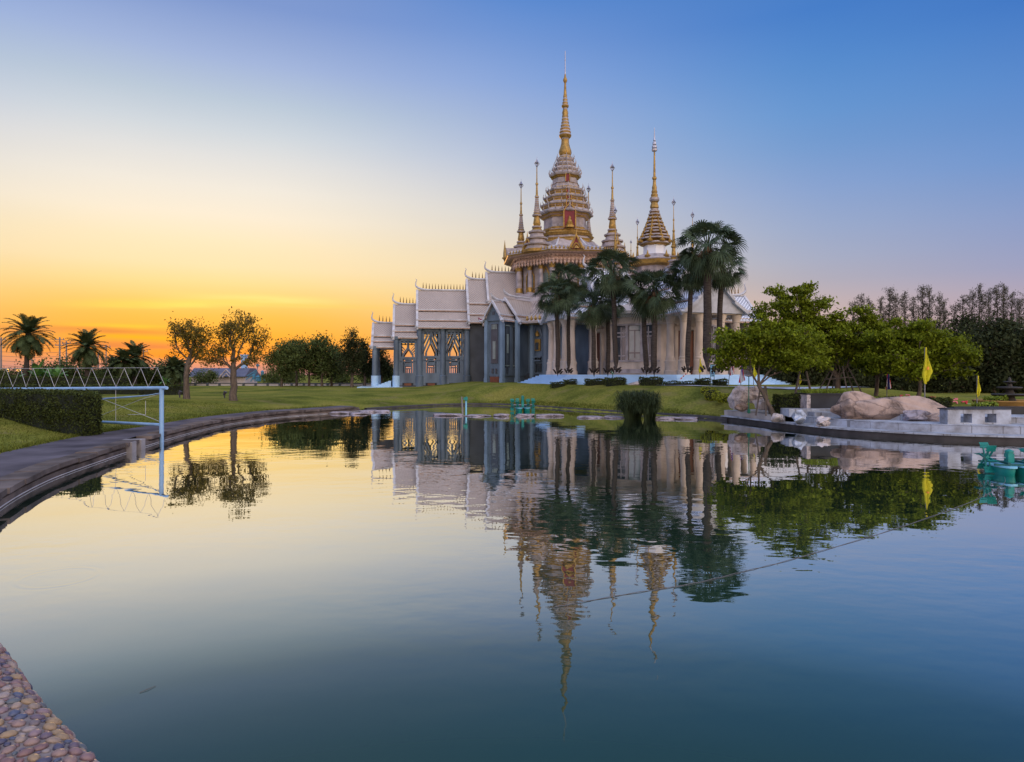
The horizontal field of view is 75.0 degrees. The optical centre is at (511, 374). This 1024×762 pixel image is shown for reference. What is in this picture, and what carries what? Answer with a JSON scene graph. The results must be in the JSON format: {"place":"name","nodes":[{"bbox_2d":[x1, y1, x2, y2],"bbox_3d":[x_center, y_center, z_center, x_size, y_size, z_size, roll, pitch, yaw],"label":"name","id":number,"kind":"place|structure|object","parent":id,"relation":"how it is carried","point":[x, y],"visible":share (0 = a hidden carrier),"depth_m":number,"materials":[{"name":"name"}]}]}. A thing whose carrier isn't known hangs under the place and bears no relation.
{"place":"outdoors","nodes":[
{"label":"outdoors","id":0,"kind":"place"},
{"bbox_2d":[0,406,346,477],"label":"path","id":1,"kind":"structure","parent":0,"point":[12,461],"depth_m":16.34,"materials":[{"name":"concrete"}]},
{"bbox_2d":[0,405,1023,761],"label":"water","id":2,"kind":"structure","parent":0,"point":[396,585],"depth_m":6.10,"materials":[{"name":"liquid"}]},
{"bbox_2d":[510,396,534,411],"bbox_3d":[0.585,1.627,36.600,1.354,0.956,1.113,0,0,-6],"label":"aerator","id":3,"kind":"object","parent":2,"relation":"on","point":[519,408],"visible":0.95,"depth_m":36.51,"materials":[{"name":"teal plastic"}]},
{"bbox_2d":[612,389,652,418],"bbox_3d":[5.473,1.366,30.193,1.967,1.468,1.978,0,0,0],"label":"reed clump","id":4,"kind":"object","parent":2,"relation":"in","point":[628,409],"visible":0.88,"depth_m":29.86,"materials":[{"name":"plant"}]},
{"bbox_2d":[635,390,663,418],"bbox_3d":[6.193,1.392,30.012,1.488,1.416,1.432,0,0,0],"label":"reed clump","id":5,"kind":"object","parent":2,"relation":"in","point":[653,403],"visible":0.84,"depth_m":29.77,"materials":[{"name":"plant"}]},
{"bbox_2d":[555,482,1004,606],"bbox_3d":[5.155,1.996,9.147,11.754,0.011,0.562,0,0,-38],"label":"mooring rope","id":6,"kind":"object","parent":2,"relation":"on","point":[766,565],"visible":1,"depth_m":6.90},
{"bbox_2d":[974,442,1023,475],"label":"aerator","id":7,"kind":"object","parent":2,"relation":"on","point":[1009,465],"visible":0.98,"depth_m":13.47,"materials":[{"name":"teal plastic"}]},
{"bbox_2d":[0,375,1023,453],"bbox_3d":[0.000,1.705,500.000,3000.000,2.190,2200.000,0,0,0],"label":"ground","id":8,"kind":"structure","parent":0,"point":[691,399],"depth_m":39.73,"materials":[{"name":"green plant"}]},
{"bbox_2d":[0,313,56,376],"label":"date palm","id":9,"kind":"object","parent":8,"relation":"on","point":[28,345],"visible":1,"depth_m":59.66,"materials":[{"name":"green plant"}]},
{"bbox_2d":[20,358,48,376],"bbox_3d":[-42.709,-0.112,60.125,2.578,2.705,2.656,0,0,-16],"label":"banana plant","id":10,"kind":"object","parent":8,"relation":"on","point":[37,371],"visible":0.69,"depth_m":59.81,"materials":[{"name":"green plant"}]},
{"bbox_2d":[11,358,62,376],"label":"bush","id":11,"kind":"object","parent":8,"relation":"on","point":[43,365],"visible":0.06,"depth_m":67.09,"materials":[{"name":"green plant"}]},
{"bbox_2d":[0,653,88,761],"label":"pebble bank","id":12,"kind":"structure","parent":8,"relation":"on","point":[27,720],"depth_m":3.33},
{"bbox_2d":[0,643,98,761],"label":"pebbles","id":13,"kind":"object","parent":12,"relation":"on","point":[34,700],"visible":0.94,"depth_m":3.35,"materials":[{"name":"stone"}]},
{"bbox_2d":[0,387,104,435],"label":"box hedge","id":14,"kind":"object","parent":8,"relation":"on","point":[73,411],"visible":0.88,"depth_m":19.47,"materials":[{"name":"green plant"}]},
{"bbox_2d":[0,376,130,385],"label":"hedge","id":15,"kind":"object","parent":8,"relation":"on","point":[61,380],"visible":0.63,"depth_m":56.01,"materials":[{"name":"green plant"}]},
{"bbox_2d":[42,353,94,376],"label":"bush","id":16,"kind":"object","parent":8,"relation":"on","point":[67,367],"visible":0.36,"depth_m":69.26,"materials":[{"name":"green plant"}]},
{"bbox_2d":[0,367,167,442],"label":"pipe rail","id":17,"kind":"object","parent":8,"relation":"on","point":[161,389],"visible":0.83,"depth_m":20.48,"materials":[{"name":"metal"}]},
{"bbox_2d":[60,328,111,376],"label":"date palm","id":18,"kind":"object","parent":8,"relation":"on","point":[86,356],"visible":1,"depth_m":63.52,"materials":[{"name":"green plant"}]},
{"bbox_2d":[0,383,182,394],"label":"hedge","id":19,"kind":"object","parent":8,"relation":"on","point":[173,389],"visible":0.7,"depth_m":46.01,"materials":[{"name":"green plant"}]},
{"bbox_2d":[93,359,118,376],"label":"bush","id":20,"kind":"object","parent":8,"relation":"on","point":[100,373],"visible":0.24,"depth_m":71.21,"materials":[{"name":"green plant"}]},
{"bbox_2d":[105,348,143,377],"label":"date palm","id":21,"kind":"object","parent":8,"relation":"on","point":[124,356],"visible":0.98,"depth_m":65.55,"materials":[{"name":"green plant"}]},
{"bbox_2d":[114,340,154,383],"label":"date palm","id":22,"kind":"object","parent":8,"relation":"on","point":[138,350],"visible":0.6,"depth_m":67.78,"materials":[{"name":"green plant"}]},
{"bbox_2d":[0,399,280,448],"bbox_3d":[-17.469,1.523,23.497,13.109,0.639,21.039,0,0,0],"label":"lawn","id":23,"kind":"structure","parent":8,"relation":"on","point":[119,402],"depth_m":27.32,"materials":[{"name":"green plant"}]},
{"bbox_2d":[129,363,161,384],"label":"bush","id":24,"kind":"object","parent":8,"relation":"on","point":[141,378],"visible":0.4,"depth_m":69.92,"materials":[{"name":"green plant"}]},
{"bbox_2d":[145,358,169,383],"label":"bush","id":25,"kind":"object","parent":8,"relation":"on","point":[155,372],"visible":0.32,"depth_m":71.08,"materials":[{"name":"green plant"}]},
{"bbox_2d":[156,355,190,383],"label":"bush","id":26,"kind":"object","parent":8,"relation":"on","point":[172,373],"visible":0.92,"depth_m":65.53,"materials":[{"name":"green plant"}]},
{"bbox_2d":[0,406,359,508],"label":"kerb","id":27,"kind":"structure","parent":8,"relation":"on","point":[16,484],"depth_m":15.16,"materials":[{"name":"concrete"}]},
{"bbox_2d":[123,439,144,452],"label":"sluice gate","id":28,"kind":"structure","parent":27,"relation":"in","point":[133,447],"depth_m":17.28,"materials":[{"name":"concrete"}]},
{"bbox_2d":[164,311,219,398],"bbox_3d":[-17.381,-1.006,36.045,2.784,4.869,2.000,0,0,0],"label":"lawn tree","id":29,"kind":"object","parent":8,"relation":"on","point":[196,338],"visible":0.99,"depth_m":35.91,"materials":[{"name":"green plant"}]},
{"bbox_2d":[189,368,221,382],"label":"bush","id":30,"kind":"object","parent":8,"relation":"on","point":[208,377],"visible":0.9,"depth_m":91.70,"materials":[{"name":"green plant"}]},
{"bbox_2d":[189,368,259,382],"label":"house","id":31,"kind":"structure","parent":8,"relation":"on","point":[224,374],"depth_m":100.84,"materials":[{"name":"grey stone"}]},
{"bbox_2d":[195,306,271,400],"bbox_3d":[-14.965,-1.082,35.925,4.209,5.213,2.161,0,0,0],"label":"lawn tree","id":32,"kind":"object","parent":8,"relation":"on","point":[230,328],"visible":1,"depth_m":35.88,"materials":[{"name":"green plant"}]},
{"bbox_2d":[257,365,280,382],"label":"bush","id":33,"kind":"object","parent":8,"relation":"on","point":[268,378],"visible":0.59,"depth_m":93.75,"materials":[{"name":"green plant"}]},
{"bbox_2d":[189,383,370,385],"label":"boundary wall","id":34,"kind":"structure","parent":8,"relation":"on","point":[270,384],"depth_m":71.92,"materials":[{"name":"grey stone"}]},
{"bbox_2d":[258,337,310,386],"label":"shade tree","id":35,"kind":"object","parent":8,"relation":"on","point":[279,355],"visible":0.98,"depth_m":61.60,"materials":[{"name":"green plant"}]},
{"bbox_2d":[275,370,307,382],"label":"bush","id":36,"kind":"object","parent":8,"relation":"on","point":[291,379],"visible":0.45,"depth_m":91.58,"materials":[{"name":"green plant"}]},
{"bbox_2d":[289,332,329,385],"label":"shade tree","id":37,"kind":"object","parent":8,"relation":"on","point":[313,373],"visible":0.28,"depth_m":63.73,"materials":[{"name":"green plant"}]},
{"bbox_2d":[300,330,342,385],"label":"shade tree","id":38,"kind":"object","parent":8,"relation":"on","point":[326,354],"visible":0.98,"depth_m":62.56,"materials":[{"name":"green plant"}]},
{"bbox_2d":[317,341,348,385],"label":"shade tree","id":39,"kind":"object","parent":8,"relation":"on","point":[331,378],"visible":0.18,"depth_m":65.89,"materials":[{"name":"green plant"}]},
{"bbox_2d":[324,368,358,382],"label":"bush","id":40,"kind":"object","parent":8,"relation":"on","point":[340,380],"visible":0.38,"depth_m":83.02,"materials":[{"name":"green plant"}]},
{"bbox_2d":[333,326,365,386],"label":"dark tree","id":41,"kind":"object","parent":8,"relation":"on","point":[351,356],"visible":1,"depth_m":59.77,"materials":[{"name":"green plant"}]},
{"bbox_2d":[357,337,371,385],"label":"dark tree","id":42,"kind":"object","parent":8,"relation":"on","point":[366,370],"visible":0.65,"depth_m":63.78,"materials":[{"name":"green plant"}]},
{"bbox_2d":[371,350,392,382],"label":"dark tree","id":43,"kind":"object","parent":8,"relation":"on","point":[385,365],"visible":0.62,"depth_m":69.64,"materials":[{"name":"green plant"}]},
{"bbox_2d":[364,403,726,419],"bbox_3d":[2.450,2.185,37.175,19.746,0.630,8.718,0,0,25],"label":"stone edging","id":44,"kind":"object","parent":8,"relation":"on","point":[669,414],"visible":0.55,"depth_m":38.47,"materials":[{"name":"stone"}]},
{"bbox_2d":[530,277,581,375],"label":"fan palm","id":45,"kind":"object","parent":8,"relation":"on","point":[556,306],"visible":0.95,"depth_m":43.29,"materials":[{"name":"green plant"}]},
{"bbox_2d":[545,262,591,372],"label":"fan palm","id":46,"kind":"object","parent":8,"relation":"on","point":[569,269],"visible":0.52,"depth_m":44.29,"materials":[{"name":"green plant"}]},
{"bbox_2d":[357,51,791,387],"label":"temple","id":47,"kind":"structure","parent":8,"relation":"on","point":[500,325],"depth_m":58.82,"materials":[{"name":"paint"}]},
{"bbox_2d":[491,311,514,372],"bbox_3d":[-0.658,-2.690,56.865,2.407,5.180,2.453,0,0,0],"label":"porch window","id":48,"kind":"structure","parent":47,"relation":"in","point":[494,327],"depth_m":55.89,"materials":[{"name":"grey glass"}]},
{"bbox_2d":[533,325,541,373],"bbox_3d":[2.157,-2.370,57.381,1.403,4.640,0.450,0,0,40],"label":"octagon window","id":49,"kind":"structure","parent":47,"relation":"in","point":[538,367],"depth_m":57.24,"materials":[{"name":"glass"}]},
{"bbox_2d":[522,266,584,292],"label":"drum window","id":50,"kind":"structure","parent":47,"relation":"in","point":[544,274],"depth_m":60.97,"materials":[{"name":"beige glass"}]},
{"bbox_2d":[596,324,604,374],"bbox_3d":[6.475,-1.875,50.247,0.300,3.750,1.900,0,0,-17],"label":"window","id":51,"kind":"structure","parent":47,"relation":"in","point":[600,336],"depth_m":49.50,"materials":[{"name":"brown wood"}]},
{"bbox_2d":[610,322,659,372],"bbox_3d":[8.732,-1.870,47.523,3.600,3.540,0.220,0,0,28],"label":"hall window","id":52,"kind":"structure","parent":47,"relation":"in","point":[629,338],"depth_m":47.63,"materials":[{"name":"grey glass"}]},
{"bbox_2d":[674,321,695,374],"bbox_3d":[12.253,-1.875,47.175,1.900,3.750,0.300,0,0,-17],"label":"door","id":53,"kind":"structure","parent":47,"relation":"in","point":[677,326],"depth_m":46.98,"materials":[{"name":"brown wood"}]},
{"bbox_2d":[568,287,618,375],"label":"fan palm","id":54,"kind":"object","parent":8,"relation":"on","point":[593,315],"visible":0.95,"depth_m":41.74,"materials":[{"name":"green plant"}]},
{"bbox_2d":[583,378,605,385],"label":"round hedge","id":55,"kind":"object","parent":8,"relation":"on","point":[590,382],"visible":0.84,"depth_m":41.30,"materials":[{"name":"green plant"}]},
{"bbox_2d":[589,294,628,375],"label":"fan palm","id":56,"kind":"object","parent":8,"relation":"on","point":[620,308],"visible":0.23,"depth_m":43.07,"materials":[{"name":"green plant"}]},
{"bbox_2d":[582,248,641,372],"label":"fan palm","id":57,"kind":"object","parent":8,"relation":"on","point":[611,283],"visible":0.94,"depth_m":40.08,"materials":[{"name":"green plant"}]},
{"bbox_2d":[604,377,626,385],"bbox_3d":[6.206,0.438,40.019,1.444,0.636,1.186,0,0,0],"label":"round hedge","id":58,"kind":"object","parent":8,"relation":"on","point":[615,381],"visible":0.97,"depth_m":39.67,"materials":[{"name":"green plant"}]},
{"bbox_2d":[618,272,663,374],"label":"fan palm","id":59,"kind":"object","parent":8,"relation":"on","point":[644,339],"visible":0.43,"depth_m":39.86,"materials":[{"name":"green plant"}]},
{"bbox_2d":[638,376,663,385],"bbox_3d":[8.076,0.413,38.721,1.560,0.738,1.275,0,0,0],"label":"hedge","id":60,"kind":"object","parent":8,"relation":"on","point":[650,381],"visible":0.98,"depth_m":38.31,"materials":[{"name":"green plant"}]},
{"bbox_2d":[621,269,685,374],"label":"fan palm","id":61,"kind":"object","parent":8,"relation":"on","point":[654,306],"visible":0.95,"depth_m":38.72,"materials":[{"name":"green plant"}]},
{"bbox_2d":[662,380,695,385],"bbox_3d":[9.964,0.577,38.334,2.696,0.540,0.739,0,0,6],"label":"hedge","id":62,"kind":"object","parent":8,"relation":"on","point":[676,383],"visible":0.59,"depth_m":38.15,"materials":[{"name":"green plant"}]},
{"bbox_2d":[667,252,702,373],"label":"fan palm","id":63,"kind":"object","parent":8,"relation":"on","point":[692,286],"visible":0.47,"depth_m":37.88,"materials":[{"name":"green plant"}]},
{"bbox_2d":[671,219,748,372],"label":"fan palm","id":64,"kind":"object","parent":8,"relation":"on","point":[705,264],"visible":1,"depth_m":35.95,"materials":[{"name":"green plant"}]},
{"bbox_2d":[702,252,749,372],"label":"fan palm","id":65,"kind":"object","parent":8,"relation":"on","point":[720,284],"visible":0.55,"depth_m":38.34,"materials":[{"name":"green plant"}]},
{"bbox_2d":[684,385,853,388],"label":"footway","id":66,"kind":"structure","parent":8,"relation":"on","point":[780,387],"depth_m":33.33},
{"bbox_2d":[745,351,794,384],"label":"dark tree","id":67,"kind":"object","parent":8,"relation":"on","point":[775,376],"visible":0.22,"depth_m":49.18,"materials":[{"name":"green plant"}]},
{"bbox_2d":[784,365,829,385],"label":"dark tree","id":68,"kind":"object","parent":8,"relation":"on","point":[814,374],"visible":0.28,"depth_m":49.47,"materials":[{"name":"green plant"}]},
{"bbox_2d":[737,280,883,388],"bbox_3d":[13.191,-1.305,28.960,6.420,5.630,3.575,0,0,0],"label":"tree","id":69,"kind":"object","parent":8,"relation":"on","point":[838,327],"visible":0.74,"depth_m":28.56,"materials":[{"name":"green plant"}]},
{"bbox_2d":[819,366,861,391],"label":"tree stakes","id":70,"kind":"object","parent":8,"relation":"on","point":[844,377],"visible":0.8,"depth_m":28.77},
{"bbox_2d":[825,331,881,387],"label":"dark tree","id":71,"kind":"object","parent":8,"relation":"on","point":[861,379],"visible":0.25,"depth_m":49.10,"materials":[{"name":"green plant"}]},
{"bbox_2d":[721,409,1023,442],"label":"terrace","id":72,"kind":"structure","parent":8,"relation":"on","point":[900,427],"depth_m":21.41,"materials":[{"name":"concrete"}]},
{"bbox_2d":[727,385,751,408],"bbox_3d":[9.784,0.983,28.576,0.978,1.070,0.736,0,0,0],"label":"white rock","id":73,"kind":"object","parent":72,"relation":"on","point":[738,394],"visible":0.84,"depth_m":28.42,"materials":[{"name":"stone"}]},
{"bbox_2d":[700,313,832,416],"bbox_3d":[10.157,-0.362,26.311,5.403,4.149,3.141,0,0,0],"label":"tree","id":74,"kind":"object","parent":72,"relation":"on","point":[784,348],"visible":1,"depth_m":25.92,"materials":[{"name":"green plant"}]},
{"bbox_2d":[771,393,800,413],"bbox_3d":[11.031,1.182,26.595,1.387,0.936,1.200,0,0,0],"label":"round hedge","id":75,"kind":"object","parent":72,"relation":"on","point":[788,400],"visible":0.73,"depth_m":26.26,"materials":[{"name":"green plant"}]},
{"bbox_2d":[791,409,806,424],"bbox_3d":[10.454,1.560,24.325,0.498,0.576,1.039,0,0,28],"label":"white rock","id":76,"kind":"object","parent":72,"relation":"on","point":[798,416],"visible":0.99,"depth_m":24.19,"materials":[{"name":"stone"}]},
{"bbox_2d":[781,408,839,416],"bbox_3d":[11.763,1.455,25.300,2.596,0.310,1.400,0,0,0],"label":"stone step","id":77,"kind":"object","parent":72,"relation":"on","point":[814,412],"visible":0.54,"depth_m":25.20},
{"bbox_2d":[796,393,842,408],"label":"wall","id":78,"kind":"structure","parent":72,"relation":"on","point":[817,400],"depth_m":25.75,"materials":[{"name":"black stone"}]},
{"bbox_2d":[836,391,875,418],"bbox_3d":[12.143,1.138,23.492,1.432,1.126,1.130,0,0,0],"label":"boulder","id":79,"kind":"object","parent":72,"relation":"on","point":[849,408],"visible":0.61,"depth_m":23.20,"materials":[{"name":"stone"}]},
{"bbox_2d":[830,396,946,419],"bbox_3d":[13.187,1.323,23.426,3.930,1.170,1.635,0,0,0],"label":"boulder","id":80,"kind":"object","parent":72,"relation":"on","point":[886,408],"visible":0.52,"depth_m":22.91,"materials":[{"name":"stone"}]},
{"bbox_2d":[903,410,931,420],"bbox_3d":[13.630,1.399,22.298,1.133,0.438,0.667,0,0,0],"label":"boulder","id":81,"kind":"object","parent":72,"relation":"on","point":[914,415],"visible":0.75,"depth_m":22.09,"materials":[{"name":"stone"}]},
{"bbox_2d":[844,310,906,396],"bbox_3d":[16.372,-0.715,29.408,3.574,4.192,2.736,0,0,0],"label":"tree","id":82,"kind":"object","parent":8,"relation":"on","point":[867,372],"visible":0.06,"depth_m":29.41,"materials":[{"name":"green plant"}]},
{"bbox_2d":[875,296,891,321],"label":"casuarina","id":83,"kind":"object","parent":8,"relation":"on","point":[881,307],"visible":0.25,"depth_m":59.16,"materials":[{"name":"grey plant"}]},
{"bbox_2d":[882,286,898,321],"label":"casuarina","id":84,"kind":"object","parent":8,"relation":"on","point":[889,300],"visible":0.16,"depth_m":61.69,"materials":[{"name":"grey plant"}]},
{"bbox_2d":[889,293,907,327],"bbox_3d":[33.441,-2.940,57.874,2.400,8.500,2.332,0,0,28],"label":"casuarina","id":85,"kind":"object","parent":8,"relation":"on","point":[894,306],"visible":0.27,"depth_m":57.91,"materials":[{"name":"grey plant"}]},
{"bbox_2d":[895,290,913,327],"bbox_3d":[35.565,-3.254,60.591,2.509,9.139,2.747,0,0,-28],"label":"casuarina","id":86,"kind":"object","parent":8,"relation":"on","point":[903,309],"visible":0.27,"depth_m":60.47,"materials":[{"name":"grey plant"}]},
{"bbox_2d":[879,368,931,391],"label":"dark tree","id":87,"kind":"object","parent":8,"relation":"on","point":[901,383],"visible":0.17,"depth_m":49.10,"materials":[{"name":"green plant"}]},
{"bbox_2d":[877,395,952,407],"bbox_3d":[16.047,1.238,27.471,3.744,0.749,2.104,0,0,24],"label":"hedge","id":88,"kind":"object","parent":8,"relation":"on","point":[946,401],"visible":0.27,"depth_m":26.24,"materials":[{"name":"green plant"}]},
{"bbox_2d":[851,315,989,395],"bbox_3d":[16.778,-0.462,27.215,5.574,3.927,2.946,0,0,0],"label":"tree","id":89,"kind":"object","parent":8,"relation":"on","point":[911,340],"visible":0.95,"depth_m":26.83,"materials":[{"name":"green plant"}]},
{"bbox_2d":[913,284,932,322],"bbox_3d":[36.419,-3.416,59.440,2.783,9.495,2.542,0,0,18],"label":"casuarina","id":90,"kind":"object","parent":8,"relation":"on","point":[920,297],"visible":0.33,"depth_m":59.14,"materials":[{"name":"grey plant"}]},
{"bbox_2d":[922,347,932,396],"bbox_3d":[15.097,0.108,24.250,0.289,2.198,0.215,0,0,-28],"label":"flag","id":91,"kind":"object","parent":8,"relation":"on","point":[927,371],"visible":0.98,"depth_m":24.25,"materials":[{"name":"fabric"}]},
{"bbox_2d":[919,287,942,324],"bbox_3d":[38.719,-3.458,61.895,2.556,9.604,2.702,0,0,6],"label":"casuarina","id":92,"kind":"object","parent":8,"relation":"on","point":[928,291],"visible":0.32,"depth_m":61.71,"materials":[{"name":"grey plant"}]},
{"bbox_2d":[930,293,948,331],"bbox_3d":[37.060,-2.949,57.981,2.567,8.539,2.344,1,0,-17],"label":"casuarina","id":93,"kind":"object","parent":8,"relation":"on","point":[939,312],"visible":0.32,"depth_m":57.95,"materials":[{"name":"grey plant"}]},
{"bbox_2d":[948,295,970,328],"bbox_3d":[39.966,-2.926,59.203,2.285,8.449,2.382,0,0,35],"label":"casuarina","id":94,"kind":"object","parent":8,"relation":"on","point":[964,302],"visible":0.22,"depth_m":59.25,"materials":[{"name":"grey plant"}]},
{"bbox_2d":[925,311,1002,392],"bbox_3d":[32.686,-0.996,49.953,5.793,7.485,5.176,0,0,-17],"label":"dark tree","id":95,"kind":"object","parent":8,"relation":"on","point":[954,386],"visible":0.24,"depth_m":49.36,"materials":[{"name":"green plant"}]},
{"bbox_2d":[948,306,985,333],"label":"dark tree","id":96,"kind":"object","parent":8,"relation":"on","point":[966,320],"visible":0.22,"depth_m":55.94,"materials":[{"name":"green plant"}]},
{"bbox_2d":[964,290,978,321],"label":"casuarina","id":97,"kind":"object","parent":8,"relation":"on","point":[972,302],"visible":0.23,"depth_m":61.77,"materials":[{"name":"grey plant"}]},
{"bbox_2d":[967,283,994,330],"bbox_3d":[40.646,-3.337,58.190,2.574,9.350,2.530,0,0,-44],"label":"casuarina","id":98,"kind":"object","parent":8,"relation":"on","point":[981,300],"visible":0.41,"depth_m":57.89,"materials":[{"name":"grey plant"}]},
{"bbox_2d":[960,312,1002,391],"bbox_3d":[35.681,-1.200,51.940,5.223,7.362,5.201,0,0,-33],"label":"dark tree","id":99,"kind":"object","parent":8,"relation":"on","point":[975,329],"visible":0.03,"depth_m":51.04,"materials":[{"name":"green plant"}]},
{"bbox_2d":[951,406,1023,414],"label":"dark wall","id":100,"kind":"structure","parent":8,"relation":"on","point":[1019,410],"depth_m":23.50,"materials":[{"name":"concrete"}]},
{"bbox_2d":[982,288,995,323],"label":"casuarina","id":101,"kind":"object","parent":8,"relation":"on","point":[989,307],"visible":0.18,"depth_m":60.41,"materials":[{"name":"grey plant"}]},
{"bbox_2d":[962,309,1023,392],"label":"dark tree","id":102,"kind":"object","parent":8,"relation":"on","point":[1002,339],"visible":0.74,"depth_m":49.15,"materials":[{"name":"green plant"}]},
{"bbox_2d":[972,377,1023,405],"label":"fountain","id":103,"kind":"object","parent":8,"relation":"on","point":[1009,388],"visible":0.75,"depth_m":25.79,"materials":[{"name":"stone"}]},
{"bbox_2d":[987,284,1008,322],"bbox_3d":[45.836,-3.650,62.898,2.813,9.963,2.735,0,0,-14],"label":"casuarina","id":104,"kind":"object","parent":8,"relation":"on","point":[996,302],"visible":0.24,"depth_m":62.82,"materials":[{"name":"grey plant"}]},
{"bbox_2d":[974,310,1023,391],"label":"dark tree","id":105,"kind":"object","parent":8,"relation":"on","point":[1017,330],"visible":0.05,"depth_m":51.39,"materials":[{"name":"green plant"}]},
{"bbox_2d":[990,281,1022,325],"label":"casuarina","id":106,"kind":"object","parent":8,"relation":"on","point":[1003,300],"visible":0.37,"depth_m":59.24,"materials":[{"name":"grey plant"}]},
{"bbox_2d":[1006,292,1018,319],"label":"casuarina","id":107,"kind":"object","parent":8,"relation":"on","point":[1012,304],"visible":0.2,"depth_m":61.74,"materials":[{"name":"grey plant"}]},
{"bbox_2d":[1002,318,1023,392],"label":"dark tree","id":108,"kind":"object","parent":8,"relation":"on","point":[1020,378],"visible":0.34,"depth_m":49.66,"materials":[{"name":"green plant"}]},
{"bbox_2d":[0,0,1023,374],"label":"sky","id":109,"kind":"structure","parent":0,"point":[297,166],"materials":[{"name":"blue"}]},
{"bbox_2d":[800,388,850,392],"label":"planter grass","id":110,"kind":"structure","parent":0,"point":[822,390],"depth_m":25.95,"materials":[{"name":"green plant"}]},
{"bbox_2d":[937,408,1013,423],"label":"wall","id":111,"kind":"structure","parent":0,"point":[977,415],"depth_m":20.80,"materials":[{"name":"concrete"}]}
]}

